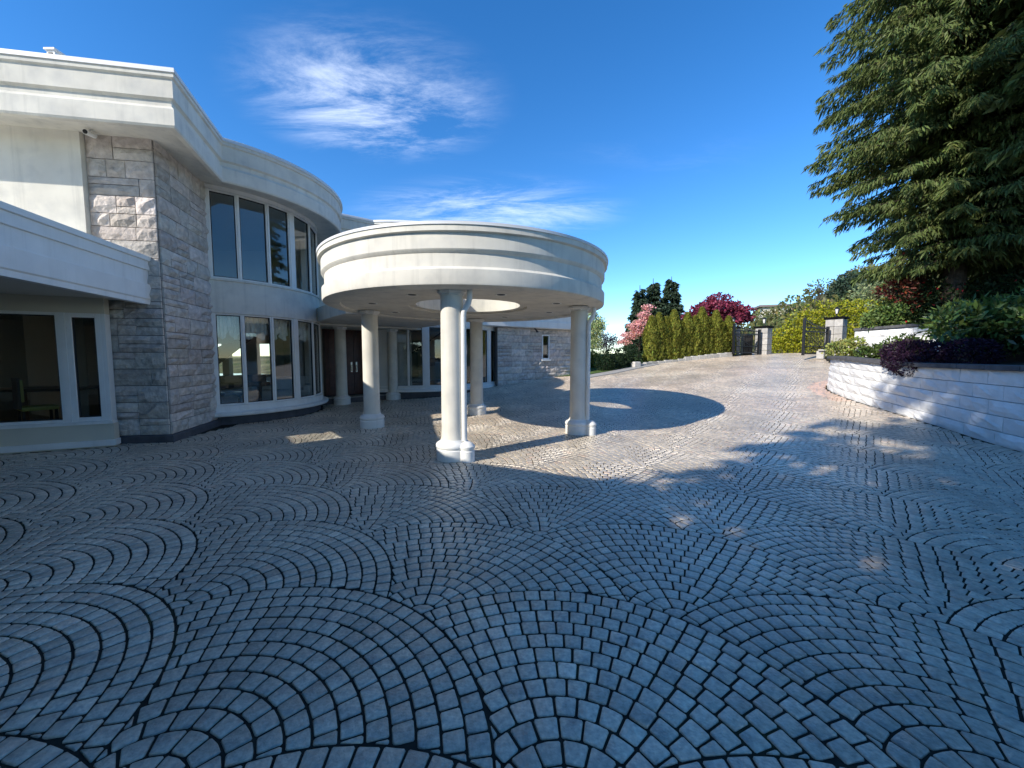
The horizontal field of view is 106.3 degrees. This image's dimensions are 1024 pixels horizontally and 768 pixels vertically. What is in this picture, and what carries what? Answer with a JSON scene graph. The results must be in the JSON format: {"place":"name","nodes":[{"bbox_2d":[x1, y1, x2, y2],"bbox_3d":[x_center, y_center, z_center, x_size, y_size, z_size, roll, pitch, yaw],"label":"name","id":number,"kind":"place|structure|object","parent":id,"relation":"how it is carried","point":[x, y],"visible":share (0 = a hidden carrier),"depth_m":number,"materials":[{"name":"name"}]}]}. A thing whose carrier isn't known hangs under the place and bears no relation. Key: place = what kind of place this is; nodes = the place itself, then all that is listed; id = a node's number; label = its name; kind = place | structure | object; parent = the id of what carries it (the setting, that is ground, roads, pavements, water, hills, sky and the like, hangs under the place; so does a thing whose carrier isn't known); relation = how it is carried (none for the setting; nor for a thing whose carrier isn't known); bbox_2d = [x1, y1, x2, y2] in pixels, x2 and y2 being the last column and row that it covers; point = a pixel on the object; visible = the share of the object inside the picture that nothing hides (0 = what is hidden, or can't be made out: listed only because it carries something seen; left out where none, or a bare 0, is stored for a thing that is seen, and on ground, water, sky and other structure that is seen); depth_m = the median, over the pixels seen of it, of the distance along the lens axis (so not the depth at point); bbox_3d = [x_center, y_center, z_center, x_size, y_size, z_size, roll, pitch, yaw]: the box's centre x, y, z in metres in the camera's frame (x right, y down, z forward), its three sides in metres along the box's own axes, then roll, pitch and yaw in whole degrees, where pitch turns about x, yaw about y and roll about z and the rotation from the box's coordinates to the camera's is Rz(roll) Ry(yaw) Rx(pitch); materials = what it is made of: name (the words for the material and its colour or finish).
{"place":"outdoors","nodes":[
{"label":"outdoors","id":0,"kind":"place"},
{"bbox_2d":[0,0,910,355],"label":"sky","id":1,"kind":"structure","parent":0,"point":[675,139],"materials":[{"name":"blue"}]},
{"bbox_2d":[0,353,1023,767],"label":"driveway","id":2,"kind":"structure","parent":0,"point":[770,561],"depth_m":2.66,"materials":[{"name":"grey stone"}]},
{"bbox_2d":[316,220,607,462],"bbox_3d":[-0.930,-0.831,8.302,5.792,3.700,5.792,0,4,0],"label":"entrance canopy","id":3,"kind":"object","parent":2,"relation":"on","point":[453,277],"visible":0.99,"depth_m":5.89,"materials":[{"name":"paint"}]},
{"bbox_2d":[590,364,658,377],"bbox_3d":[5.160,-0.634,18.704,5.746,0.626,1.004,-3,5,-36],"label":"concrete edging","id":4,"kind":"object","parent":2,"relation":"on","point":[616,371],"visible":0.53,"depth_m":18.48,"materials":[{"name":"grey concrete"}]},
{"bbox_2d":[630,362,640,366],"bbox_3d":[6.350,-0.999,19.728,0.420,0.300,0.360,-2,4,-23],"label":"kerb boulder","id":5,"kind":"object","parent":2,"relation":"on","point":[635,364],"visible":0.82,"depth_m":19.57,"materials":[{"name":"stone"}]},
{"bbox_2d":[641,352,731,365],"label":"stone kerb","id":6,"kind":"structure","parent":2,"relation":"on","point":[716,355],"depth_m":21.16,"materials":[{"name":"stone"}]},
{"bbox_2d":[732,323,760,353],"bbox_3d":[13.475,-2.579,22.049,2.219,1.720,0.120,-2,4,-22],"label":"gate leaf","id":7,"kind":"object","parent":2,"relation":"on","point":[734,333],"visible":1,"depth_m":22.01,"materials":[{"name":"black metal"}]},
{"bbox_2d":[801,318,829,354],"bbox_3d":[15.050,-2.308,19.010,2.530,1.780,0.120,-2,5,-30],"label":"gate leaf","id":8,"kind":"object","parent":2,"relation":"on","point":[825,337],"visible":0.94,"depth_m":18.84,"materials":[{"name":"black metal"}]},
{"bbox_2d":[816,349,835,358],"bbox_3d":[15.200,-1.444,18.544,0.944,0.455,0.502,-1,4,-18],"label":"stone bench","id":9,"kind":"object","parent":2,"relation":"on","point":[819,355],"visible":0.4,"depth_m":18.49,"materials":[{"name":"stone"}]},
{"bbox_2d":[219,275,934,383],"bbox_3d":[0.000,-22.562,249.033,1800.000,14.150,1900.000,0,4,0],"label":"terrain","id":10,"kind":"structure","parent":0,"point":[265,364],"depth_m":38.77,"materials":[{"name":"green plant"}]},
{"bbox_2d":[0,47,570,454],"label":"house","id":11,"kind":"structure","parent":10,"relation":"on","point":[161,238],"depth_m":7.31,"materials":[{"name":"paint"}]},
{"bbox_2d":[0,310,65,425],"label":"window","id":12,"kind":"structure","parent":11,"relation":"in","point":[2,312],"depth_m":6.52,"materials":[{"name":"paint"}]},
{"bbox_2d":[11,377,58,420],"bbox_3d":[-8.958,0.382,7.230,0.460,1.030,0.472,2,5,30],"label":"dining chair","id":13,"kind":"object","parent":11,"relation":"on","point":[17,391],"visible":0.71,"depth_m":7.03,"materials":[{"name":"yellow fabric"}]},
{"bbox_2d":[0,385,100,419],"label":"dining table","id":14,"kind":"object","parent":11,"relation":"on","point":[26,389],"visible":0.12,"depth_m":7.93,"materials":[{"name":"brown wood"}]},
{"bbox_2d":[64,313,106,421],"bbox_3d":[-7.455,-0.286,6.747,0.445,1.890,0.090,-2,4,-25],"label":"window","id":15,"kind":"structure","parent":11,"relation":"in","point":[69,317],"depth_m":6.69,"materials":[{"name":"paint"}]},
{"bbox_2d":[82,129,96,137],"bbox_3d":[-7.195,-4.293,6.544,0.098,0.171,0.207,-1,4,-12],"label":"security camera","id":16,"kind":"object","parent":11,"relation":"attached to","point":[89,132],"visible":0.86,"depth_m":6.52,"materials":[{"name":"paint"}]},
{"bbox_2d":[207,188,239,279],"bbox_3d":[-6.697,-3.441,8.923,0.533,1.980,0.090,-3,5,-39],"label":"window","id":17,"kind":"structure","parent":11,"relation":"in","point":[208,190],"depth_m":8.87,"materials":[{"name":"paint"}]},
{"bbox_2d":[214,313,245,405],"bbox_3d":[-6.697,-0.578,9.123,0.533,2.160,0.090,-3,5,-39],"label":"window","id":18,"kind":"structure","parent":11,"relation":"in","point":[215,314],"depth_m":9.09,"materials":[{"name":"paint"}]},
{"bbox_2d":[221,391,242,402],"bbox_3d":[-7.200,0.465,9.806,0.550,0.505,0.360,-3,5,-34],"label":"piano stool","id":19,"kind":"object","parent":11,"relation":"on","point":[239,394],"visible":0.46,"depth_m":9.75,"materials":[{"name":"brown wood"}]},
{"bbox_2d":[218,339,270,400],"bbox_3d":[-8.160,-0.293,10.756,2.300,1.885,1.500,2,5,30],"label":"grand piano","id":20,"kind":"object","parent":11,"relation":"on","point":[231,380],"visible":0.23,"depth_m":10.52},
{"bbox_2d":[237,195,269,283],"bbox_3d":[-6.297,-3.470,9.344,0.090,1.980,0.627,3,5,37],"label":"window","id":21,"kind":"structure","parent":11,"relation":"in","point":[238,196],"depth_m":9.46,"materials":[{"name":"paint"}]},
{"bbox_2d":[243,315,274,403],"bbox_3d":[-6.297,-0.607,9.544,0.090,2.160,0.627,3,5,37],"label":"window","id":22,"kind":"structure","parent":11,"relation":"in","point":[252,316],"depth_m":9.68,"materials":[{"name":"paint"}]},
{"bbox_2d":[248,376,309,400],"bbox_3d":[-7.211,0.143,11.966,1.708,0.745,0.860,-2,4,-22],"label":"sofa","id":23,"kind":"object","parent":11,"relation":"on","point":[283,387],"visible":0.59,"depth_m":11.85,"materials":[{"name":"white fabric"}]},
{"bbox_2d":[268,204,291,287],"bbox_3d":[-5.994,-3.507,9.866,0.090,1.980,0.580,2,4,22],"label":"window","id":24,"kind":"structure","parent":11,"relation":"in","point":[271,206],"depth_m":10.05,"materials":[{"name":"paint"}]},
{"bbox_2d":[272,317,295,401],"bbox_3d":[-5.994,-0.644,10.066,0.090,2.160,0.580,2,4,22],"label":"window","id":25,"kind":"structure","parent":11,"relation":"in","point":[277,318],"depth_m":10.25,"materials":[{"name":"paint"}]},
{"bbox_2d":[293,214,311,292],"bbox_3d":[-5.827,-3.559,10.616,0.090,1.980,0.724,0,4,4],"label":"window","id":26,"kind":"structure","parent":11,"relation":"in","point":[300,219],"depth_m":10.92,"materials":[{"name":"paint"}]},
{"bbox_2d":[297,319,314,398],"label":"window","id":27,"kind":"structure","parent":11,"relation":"in","point":[310,323],"depth_m":11.11,"materials":[{"name":"paint"}]},
{"bbox_2d":[310,237,312,292],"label":"window","id":28,"kind":"structure","parent":11,"relation":"in","point":[310,237],"depth_m":12.42,"materials":[{"name":"paint"}]},
{"bbox_2d":[310,225,318,295],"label":"window","id":29,"kind":"structure","parent":11,"relation":"in","point":[311,228],"depth_m":11.79,"materials":[{"name":"paint"}]},
{"bbox_2d":[314,326,316,391],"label":"window","id":30,"kind":"structure","parent":11,"relation":"in","point":[314,326],"depth_m":12.63,"materials":[{"name":"paint"}]},
{"bbox_2d":[313,322,321,395],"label":"window","id":31,"kind":"structure","parent":11,"relation":"in","point":[317,325],"depth_m":12.00,"materials":[{"name":"paint"}]},
{"bbox_2d":[324,329,354,395],"bbox_3d":[-6.290,-0.834,14.034,0.989,2.485,0.152,-3,5,-40],"label":"door","id":32,"kind":"structure","parent":11,"relation":"in","point":[329,333],"depth_m":13.92,"materials":[{"name":"brown wood"}]},
{"bbox_2d":[353,330,362,393],"bbox_3d":[-5.521,-0.878,14.673,0.989,2.485,0.152,-3,5,-40],"label":"door","id":33,"kind":"structure","parent":11,"relation":"in","point":[357,334],"depth_m":14.46,"materials":[{"name":"brown wood"}]},
{"bbox_2d":[398,330,408,386],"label":"window","id":34,"kind":"structure","parent":11,"relation":"in","point":[407,385],"depth_m":14.06,"materials":[{"name":"paint"}]},
{"bbox_2d":[408,328,423,386],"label":"window","id":35,"kind":"structure","parent":11,"relation":"in","point":[410,385],"depth_m":14.12,"materials":[{"name":"paint"}]},
{"bbox_2d":[428,326,440,385],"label":"window","id":36,"kind":"structure","parent":11,"relation":"in","point":[430,326],"depth_m":14.24,"materials":[{"name":"paint"}]},
{"bbox_2d":[483,329,487,382],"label":"window","id":37,"kind":"structure","parent":11,"relation":"in","point":[486,330],"depth_m":15.94,"materials":[{"name":"paint"}]},
{"bbox_2d":[491,330,494,382],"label":"window","id":38,"kind":"structure","parent":11,"relation":"in","point":[491,330],"depth_m":16.70,"materials":[{"name":"paint"}]},
{"bbox_2d":[541,335,549,358],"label":"window","id":39,"kind":"structure","parent":11,"relation":"in","point":[548,336],"depth_m":17.58,"materials":[{"name":"paint"}]},
{"bbox_2d":[588,311,607,351],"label":"birch tree","id":40,"kind":"object","parent":10,"relation":"on","point":[597,325],"visible":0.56,"depth_m":25.34,"materials":[{"name":"green plant"}]},
{"bbox_2d":[680,292,756,324],"bbox_3d":[13.538,-3.870,25.320,4.585,4.388,3.196,-2,4,-26],"label":"maple tree","id":41,"kind":"object","parent":10,"relation":"on","point":[741,313],"visible":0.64,"depth_m":24.75,"materials":[{"name":"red plant"}]},
{"bbox_2d":[730,317,739,355],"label":"gate pillar","id":42,"kind":"structure","parent":10,"relation":"on","point":[738,328],"depth_m":22.45,"materials":[{"name":"stone"}]},
{"bbox_2d":[754,317,774,354],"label":"gate pillar","id":43,"kind":"structure","parent":10,"relation":"on","point":[766,340],"depth_m":22.57,"materials":[{"name":"stone"}]},
{"bbox_2d":[750,303,804,319],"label":"hilltop house","id":44,"kind":"structure","parent":10,"relation":"on","point":[762,307],"depth_m":61.03,"materials":[{"name":"grey glass"}]},
{"bbox_2d":[810,284,827,308],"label":"bare tree","id":45,"kind":"object","parent":10,"relation":"on","point":[819,292],"visible":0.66,"depth_m":44.32,"materials":[{"name":"green plant"}]},
{"bbox_2d":[823,306,849,348],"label":"gate pillar","id":46,"kind":"structure","parent":10,"relation":"on","point":[838,327],"depth_m":19.61,"materials":[{"name":"stone"}]},
{"bbox_2d":[772,297,919,352],"bbox_3d":[21.240,-3.488,24.705,9.518,4.088,1.930,2,4,25],"label":"laurel hedge","id":47,"kind":"object","parent":10,"relation":"on","point":[795,337],"visible":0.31,"depth_m":25.13,"materials":[{"name":"green plant"}]},
{"bbox_2d":[824,270,869,305],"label":"round tree","id":48,"kind":"object","parent":10,"relation":"on","point":[841,285],"visible":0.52,"depth_m":43.83,"materials":[{"name":"green plant"}]},
{"bbox_2d":[738,253,983,352],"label":"hillside scrub","id":49,"kind":"object","parent":10,"relation":"on","point":[776,319],"visible":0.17,"depth_m":48.53,"materials":[{"name":"green plant"}]},
{"bbox_2d":[847,279,911,307],"bbox_3d":[31.482,-6.754,33.064,4.202,6.862,4.094,3,5,40],"label":"willow tree","id":50,"kind":"object","parent":10,"relation":"on","point":[865,291],"visible":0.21,"depth_m":32.84,"materials":[{"name":"green plant"}]},
{"bbox_2d":[827,356,1023,451],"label":"retaining wall","id":51,"kind":"structure","parent":10,"relation":"on","point":[984,402],"depth_m":7.65,"materials":[{"name":"stone"}]},
{"bbox_2d":[926,346,1023,364],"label":"planting bed","id":52,"kind":"object","parent":51,"relation":"in","point":[1011,359],"visible":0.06,"depth_m":9.21,"materials":[{"name":"soil"}]},
{"bbox_2d":[821,335,870,360],"bbox_3d":[10.371,-1.087,11.956,1.188,0.828,0.999,3,5,40],"label":"variegated shrub","id":53,"kind":"object","parent":52,"relation":"on","point":[845,347],"visible":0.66,"depth_m":11.81,"materials":[{"name":"green plant"}]},
{"bbox_2d":[853,343,886,358],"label":"flowering shrub","id":54,"kind":"object","parent":52,"relation":"on","point":[868,351],"visible":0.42,"depth_m":10.63,"materials":[{"name":"green plant"}]},
{"bbox_2d":[856,297,922,331],"bbox_3d":[12.847,-2.207,13.035,1.774,1.418,1.616,0,4,0],"label":"yellow green shrub","id":55,"kind":"object","parent":52,"relation":"on","point":[879,316],"visible":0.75,"depth_m":12.75,"materials":[{"name":"green plant"}]},
{"bbox_2d":[871,247,935,324],"bbox_3d":[13.007,-3.048,12.672,1.536,2.727,1.682,1,4,20],"label":"red leaf shrub","id":56,"kind":"object","parent":52,"relation":"on","point":[906,281],"visible":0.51,"depth_m":12.50,"materials":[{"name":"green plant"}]},
{"bbox_2d":[854,323,954,350],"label":"retaining wall","id":57,"kind":"structure","parent":52,"relation":"on","point":[876,335],"depth_m":12.78,"materials":[{"name":"stone"}]},
{"bbox_2d":[879,332,929,355],"bbox_3d":[10.241,-0.896,9.894,1.020,0.878,0.960,0,4,0],"label":"green shrub","id":58,"kind":"object","parent":52,"relation":"on","point":[908,336],"visible":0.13,"depth_m":9.87,"materials":[{"name":"green plant"}]},
{"bbox_2d":[801,0,1023,305],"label":"spruce tree","id":59,"kind":"object","parent":52,"relation":"on","point":[926,71],"visible":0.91,"depth_m":11.25,"materials":[{"name":"green plant"}]},
{"bbox_2d":[887,276,985,324],"bbox_3d":[13.587,-2.456,12.477,2.363,2.130,2.112,2,5,30],"label":"dark shrub","id":60,"kind":"object","parent":52,"relation":"on","point":[933,301],"visible":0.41,"depth_m":12.04,"materials":[{"name":"red plant"}]},
{"bbox_2d":[877,337,1011,376],"bbox_3d":[9.513,-0.619,8.846,1.630,0.986,2.293,0,4,0],"label":"heather","id":61,"kind":"object","parent":52,"relation":"on","point":[944,352],"visible":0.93,"depth_m":8.49,"materials":[{"name":"purple plant"}]},
{"bbox_2d":[892,0,1023,291],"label":"spruce tree","id":62,"kind":"object","parent":52,"relation":"on","point":[1002,14],"visible":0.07,"depth_m":10.80,"materials":[{"name":"green plant"}]},
{"bbox_2d":[919,293,1014,356],"bbox_3d":[11.808,-1.463,9.866,1.799,1.767,2.232,0,4,0],"label":"rhododendron","id":63,"kind":"object","parent":52,"relation":"on","point":[958,300],"visible":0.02,"depth_m":10.07,"materials":[{"name":"green plant"}]},
{"bbox_2d":[911,291,1023,359],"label":"rhododendron","id":64,"kind":"object","parent":52,"relation":"on","point":[997,321],"visible":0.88,"depth_m":8.53,"materials":[{"name":"green plant"}]},
{"bbox_2d":[959,263,1023,304],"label":"azalea","id":65,"kind":"object","parent":52,"relation":"on","point":[993,289],"visible":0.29,"depth_m":11.14,"materials":[{"name":"green plant"}]},
{"bbox_2d":[961,11,1023,234],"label":"spruce tree","id":66,"kind":"object","parent":52,"relation":"on","point":[1011,96],"visible":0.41,"depth_m":9.49,"materials":[{"name":"green plant"}]},
{"bbox_2d":[966,268,1023,305],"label":"backing shrub","id":67,"kind":"object","parent":52,"relation":"on","point":[1003,285],"visible":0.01,"depth_m":12.16,"materials":[{"name":"green plant"}]},
{"bbox_2d":[1001,280,1023,306],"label":"rhododendron","id":68,"kind":"object","parent":52,"relation":"on","point":[1020,286],"visible":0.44,"depth_m":8.61,"materials":[{"name":"green plant"}]},
{"bbox_2d":[555,354,749,376],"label":"lawn","id":69,"kind":"structure","parent":0,"point":[593,370],"depth_m":19.48,"materials":[{"name":"green plant"}]},
{"bbox_2d":[590,350,599,367],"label":"clipped shrub","id":70,"kind":"object","parent":69,"relation":"on","point":[592,358],"visible":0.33,"depth_m":20.35,"materials":[{"name":"green plant"}]},
{"bbox_2d":[594,348,615,370],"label":"clipped shrub","id":71,"kind":"object","parent":69,"relation":"on","point":[601,364],"visible":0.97,"depth_m":18.89,"materials":[{"name":"green plant"}]},
{"bbox_2d":[598,332,619,350],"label":"plum tree","id":72,"kind":"object","parent":69,"relation":"on","point":[606,341],"visible":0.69,"depth_m":27.14,"materials":[{"name":"white plant"}]},
{"bbox_2d":[604,346,626,368],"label":"clipped shrub","id":73,"kind":"object","parent":69,"relation":"on","point":[620,355],"visible":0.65,"depth_m":19.28,"materials":[{"name":"green plant"}]},
{"bbox_2d":[615,345,635,366],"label":"clipped shrub","id":74,"kind":"object","parent":69,"relation":"on","point":[623,348],"visible":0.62,"depth_m":19.77,"materials":[{"name":"green plant"}]},
{"bbox_2d":[622,343,642,364],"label":"clipped shrub","id":75,"kind":"object","parent":69,"relation":"on","point":[637,353],"visible":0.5,"depth_m":20.20,"materials":[{"name":"green plant"}]},
{"bbox_2d":[623,289,648,353],"bbox_3d":[10.598,-5.018,31.695,3.014,6.191,2.846,0,4,0],"label":"spruce tree","id":76,"kind":"object","parent":69,"relation":"on","point":[639,299],"visible":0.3,"depth_m":31.30,"materials":[{"name":"green plant"}]},
{"bbox_2d":[616,303,656,356],"bbox_3d":[7.962,-3.223,23.865,3.038,3.507,1.469,0,4,0],"label":"dogwood tree","id":77,"kind":"object","parent":69,"relation":"on","point":[640,323],"visible":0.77,"depth_m":23.68,"materials":[{"name":"pink plant"}]},
{"bbox_2d":[642,315,660,361],"bbox_3d":[7.554,-2.371,20.826,1.040,2.762,1.050,-2,5,-28],"label":"cedar","id":78,"kind":"object","parent":69,"relation":"on","point":[650,335],"visible":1,"depth_m":20.57,"materials":[{"name":"green plant"}]},
{"bbox_2d":[645,278,664,315],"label":"spruce tree","id":79,"kind":"object","parent":69,"relation":"on","point":[653,296],"visible":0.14,"depth_m":31.78,"materials":[{"name":"green plant"}]},
{"bbox_2d":[652,312,668,360],"bbox_3d":[7.997,-2.498,21.008,1.027,2.918,1.057,-2,5,-29],"label":"cedar","id":80,"kind":"object","parent":69,"relation":"on","point":[661,328],"visible":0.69,"depth_m":20.68,"materials":[{"name":"green plant"}]},
{"bbox_2d":[660,316,674,359],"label":"cedar","id":81,"kind":"object","parent":69,"relation":"on","point":[668,344],"visible":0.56,"depth_m":20.85,"materials":[{"name":"green plant"}]},
{"bbox_2d":[659,277,684,318],"bbox_3d":[13.255,-5.416,31.937,3.476,6.951,3.540,0,4,0],"label":"spruce tree","id":82,"kind":"object","parent":69,"relation":"on","point":[671,298],"visible":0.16,"depth_m":31.43,"materials":[{"name":"green plant"}]},
{"bbox_2d":[666,309,682,359],"bbox_3d":[8.921,-2.643,21.216,1.040,3.038,1.050,2,5,27],"label":"cedar","id":83,"kind":"object","parent":69,"relation":"on","point":[675,320],"visible":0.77,"depth_m":20.89,"materials":[{"name":"green plant"}]},
{"bbox_2d":[674,320,689,358],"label":"cedar","id":84,"kind":"object","parent":69,"relation":"on","point":[686,342],"visible":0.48,"depth_m":21.07,"materials":[{"name":"green plant"}]},
{"bbox_2d":[681,312,696,356],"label":"cedar","id":85,"kind":"object","parent":69,"relation":"on","point":[688,322],"visible":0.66,"depth_m":21.23,"materials":[{"name":"green plant"}]},
{"bbox_2d":[691,314,703,355],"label":"cedar","id":86,"kind":"object","parent":69,"relation":"on","point":[697,343],"visible":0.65,"depth_m":21.30,"materials":[{"name":"green plant"}]},
{"bbox_2d":[696,306,710,354],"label":"cedar","id":87,"kind":"object","parent":69,"relation":"on","point":[703,317],"visible":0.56,"depth_m":21.44,"materials":[{"name":"green plant"}]},
{"bbox_2d":[703,317,716,353],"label":"cedar","id":88,"kind":"object","parent":69,"relation":"on","point":[711,344],"visible":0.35,"depth_m":21.60,"materials":[{"name":"green plant"}]},
{"bbox_2d":[711,309,725,353],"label":"cedar","id":89,"kind":"object","parent":69,"relation":"on","point":[717,321],"visible":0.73,"depth_m":21.66,"materials":[{"name":"green plant"}]},
{"bbox_2d":[717,321,730,351],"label":"cedar","id":90,"kind":"object","parent":69,"relation":"on","point":[726,340],"visible":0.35,"depth_m":21.83,"materials":[{"name":"green plant"}]},
{"bbox_2d":[725,316,737,355],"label":"cedar","id":91,"kind":"object","parent":69,"relation":"on","point":[729,321],"visible":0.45,"depth_m":22.02,"materials":[{"name":"green plant"}]},
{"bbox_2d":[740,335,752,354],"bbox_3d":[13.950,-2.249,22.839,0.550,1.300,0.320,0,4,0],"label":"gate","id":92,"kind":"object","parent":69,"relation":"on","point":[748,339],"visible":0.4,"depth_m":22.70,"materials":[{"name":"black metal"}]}
]}

